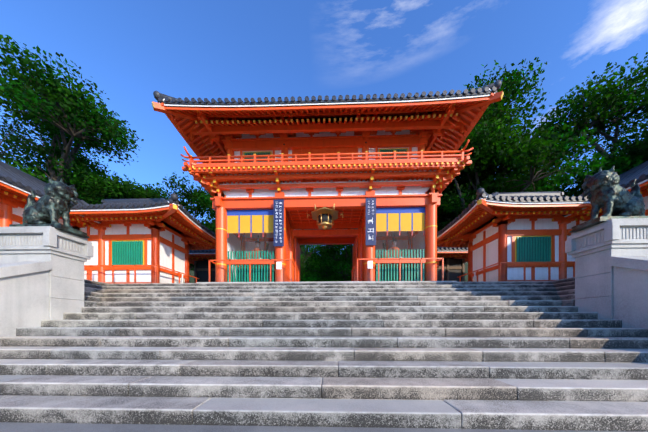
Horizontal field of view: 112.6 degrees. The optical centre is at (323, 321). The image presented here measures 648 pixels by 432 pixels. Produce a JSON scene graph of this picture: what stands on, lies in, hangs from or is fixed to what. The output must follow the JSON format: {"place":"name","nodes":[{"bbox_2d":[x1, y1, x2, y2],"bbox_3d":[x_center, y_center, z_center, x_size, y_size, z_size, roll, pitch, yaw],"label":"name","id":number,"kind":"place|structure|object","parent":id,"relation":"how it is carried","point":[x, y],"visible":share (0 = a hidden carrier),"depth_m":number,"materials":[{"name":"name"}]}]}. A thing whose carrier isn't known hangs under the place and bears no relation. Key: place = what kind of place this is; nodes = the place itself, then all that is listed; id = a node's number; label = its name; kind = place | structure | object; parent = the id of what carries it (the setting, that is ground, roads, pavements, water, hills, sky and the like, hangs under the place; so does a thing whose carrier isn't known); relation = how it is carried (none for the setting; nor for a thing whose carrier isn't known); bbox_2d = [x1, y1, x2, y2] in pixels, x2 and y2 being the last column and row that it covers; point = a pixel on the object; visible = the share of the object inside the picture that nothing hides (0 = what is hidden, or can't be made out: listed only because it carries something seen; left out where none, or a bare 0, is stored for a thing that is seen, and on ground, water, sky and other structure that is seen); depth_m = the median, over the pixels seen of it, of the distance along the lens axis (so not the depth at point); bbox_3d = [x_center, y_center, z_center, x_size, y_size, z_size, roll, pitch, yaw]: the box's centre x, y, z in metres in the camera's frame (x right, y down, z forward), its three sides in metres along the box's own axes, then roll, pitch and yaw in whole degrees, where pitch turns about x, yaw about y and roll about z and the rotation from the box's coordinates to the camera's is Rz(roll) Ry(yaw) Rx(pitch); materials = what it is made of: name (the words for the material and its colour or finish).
{"place":"outdoors","nodes":[
{"label":"outdoors","id":0,"kind":"place"},
{"bbox_2d":[0,422,647,431],"bbox_3d":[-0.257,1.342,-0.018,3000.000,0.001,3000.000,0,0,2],"label":"ground","id":1,"kind":"structure","parent":0,"point":[40,427],"depth_m":2.68,"materials":[{"name":"grey stone"}]},
{"bbox_2d":[0,226,93,336],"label":"pedestal","id":2,"kind":"object","parent":1,"relation":"on","point":[41,272],"visible":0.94,"depth_m":5.79,"materials":[{"name":"stone"}]},
{"bbox_2d":[9,177,88,237],"bbox_3d":[-7.898,-3.336,6.237,1.554,1.634,0.719,0,0,2],"label":"guardian lion statue","id":3,"kind":"object","parent":2,"relation":"on","point":[52,205],"visible":0.88,"depth_m":6.05,"materials":[{"name":"grey metal"}]},
{"bbox_2d":[0,277,647,430],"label":"stairs","id":4,"kind":"structure","parent":1,"relation":"on","point":[527,355],"depth_m":4.00,"materials":[{"name":"stone"}]},
{"bbox_2d":[189,246,467,282],"bbox_3d":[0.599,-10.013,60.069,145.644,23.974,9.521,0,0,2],"label":"hedge","id":5,"kind":"object","parent":1,"relation":"on","point":[191,279],"depth_m":58.33,"materials":[{"name":"green plant"}]},
{"bbox_2d":[565,218,647,328],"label":"pedestal","id":6,"kind":"object","parent":1,"relation":"on","point":[610,256],"visible":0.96,"depth_m":5.37,"materials":[{"name":"stone"}]},
{"bbox_2d":[569,166,647,232],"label":"guardian lion statue","id":7,"kind":"object","parent":6,"relation":"on","point":[610,197],"visible":0.9,"depth_m":5.62,"materials":[{"name":"grey metal"}]},
{"bbox_2d":[0,0,647,253],"label":"sky","id":8,"kind":"structure","parent":0,"point":[132,50],"materials":[{"name":"blue"}]},
{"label":"terrace","id":9,"kind":"structure","parent":0,"visible":0},
{"bbox_2d":[0,117,107,177],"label":"tree","id":10,"kind":"object","parent":9,"relation":"on","point":[9,131],"visible":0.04,"depth_m":27.92,"materials":[{"name":"green plant"}]},
{"bbox_2d":[0,34,157,217],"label":"tree","id":11,"kind":"object","parent":9,"relation":"on","point":[54,108],"visible":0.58,"depth_m":18.97,"materials":[{"name":"green plant"}]},
{"bbox_2d":[0,161,215,283],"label":"wing","id":12,"kind":"structure","parent":9,"relation":"on","point":[151,240],"depth_m":10.76,"materials":[{"name":"white paint"}]},
{"bbox_2d":[123,172,213,270],"bbox_3d":[-17.977,-9.531,28.813,12.807,16.105,13.589,0,0,-30],"label":"tree","id":13,"kind":"object","parent":9,"relation":"on","point":[196,195],"visible":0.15,"depth_m":25.95,"materials":[{"name":"green plant"}]},
{"bbox_2d":[189,249,215,282],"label":"hall","id":14,"kind":"structure","parent":9,"relation":"on","point":[199,260],"depth_m":17.21,"materials":[{"name":"brown wood"}]},
{"bbox_2d":[202,194,215,232],"bbox_3d":[-8.890,-9.531,27.833,10.446,15.941,12.468,0,0,2],"label":"tree","id":15,"kind":"object","parent":9,"relation":"on","point":[213,218],"depth_m":23.30,"materials":[{"name":"green plant"}]},
{"bbox_2d":[300,244,347,281],"bbox_3d":[-3.765,-11.231,39.918,13.869,19.398,17.850,0,0,44],"label":"tree","id":16,"kind":"object","parent":9,"relation":"on","point":[316,267],"visible":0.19,"depth_m":38.94,"materials":[{"name":"green plant"}]},
{"bbox_2d":[152,80,503,282],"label":"gate","id":17,"kind":"structure","parent":9,"relation":"on","point":[373,168],"depth_m":9.65,"materials":[{"name":"wood"}]},
{"bbox_2d":[227,232,274,281],"bbox_3d":[-3.360,-3.182,10.772,2.250,2.500,1.610,0,0,2],"label":"guardian statue","id":18,"kind":"object","parent":17,"relation":"on","point":[257,245],"visible":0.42,"depth_m":10.48,"materials":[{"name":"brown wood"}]},
{"bbox_2d":[307,204,343,229],"bbox_3d":[0.049,-4.982,10.498,1.800,1.020,1.572,0,0,2],"label":"hanging lantern","id":19,"kind":"object","parent":17,"relation":"hanging from","point":[324,217],"visible":1,"depth_m":10.25,"materials":[{"name":"gold metal"}]},
{"bbox_2d":[375,230,424,280],"bbox_3d":[3.468,-3.182,10.573,2.250,2.500,1.610,0,0,2],"label":"guardian statue","id":20,"kind":"object","parent":17,"relation":"on","point":[393,242],"visible":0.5,"depth_m":10.39,"materials":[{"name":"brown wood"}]},
{"bbox_2d":[309,245,349,278],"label":"tree","id":21,"kind":"object","parent":9,"relation":"on","point":[335,264],"depth_m":50.73,"materials":[{"name":"green plant"}]},
{"bbox_2d":[310,244,352,281],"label":"tree","id":22,"kind":"object","parent":9,"relation":"on","point":[344,259],"visible":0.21,"depth_m":40.66,"materials":[{"name":"green plant"}]},
{"bbox_2d":[437,181,463,227],"bbox_3d":[11.346,-9.439,25.683,11.767,15.783,11.200,0,0,2],"label":"tree","id":23,"kind":"object","parent":9,"relation":"on","point":[443,219],"visible":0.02,"depth_m":21.96,"materials":[{"name":"green plant"}]},
{"bbox_2d":[437,246,467,281],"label":"hall","id":24,"kind":"structure","parent":9,"relation":"on","point":[455,259],"depth_m":16.64,"materials":[{"name":"brown wood"}]},
{"bbox_2d":[437,57,602,228],"bbox_3d":[16.745,-12.643,22.840,17.307,22.168,14.768,0,0,-30],"label":"tree","id":25,"kind":"object","parent":9,"relation":"on","point":[493,111],"visible":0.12,"depth_m":19.03,"materials":[{"name":"green plant"}]},
{"bbox_2d":[437,114,618,231],"bbox_3d":[13.495,-8.916,18.927,10.881,14.762,12.591,0,0,2],"label":"tree","id":26,"kind":"object","parent":9,"relation":"on","point":[493,151],"visible":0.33,"depth_m":16.58,"materials":[{"name":"green plant"}]},
{"bbox_2d":[437,161,647,281],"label":"wing","id":27,"kind":"structure","parent":9,"relation":"on","point":[512,236],"depth_m":10.20,"materials":[{"name":"white paint"}]},
{"bbox_2d":[532,52,647,211],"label":"tree","id":28,"kind":"object","parent":9,"relation":"on","point":[619,103],"visible":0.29,"depth_m":18.26,"materials":[{"name":"green plant"}]}
]}

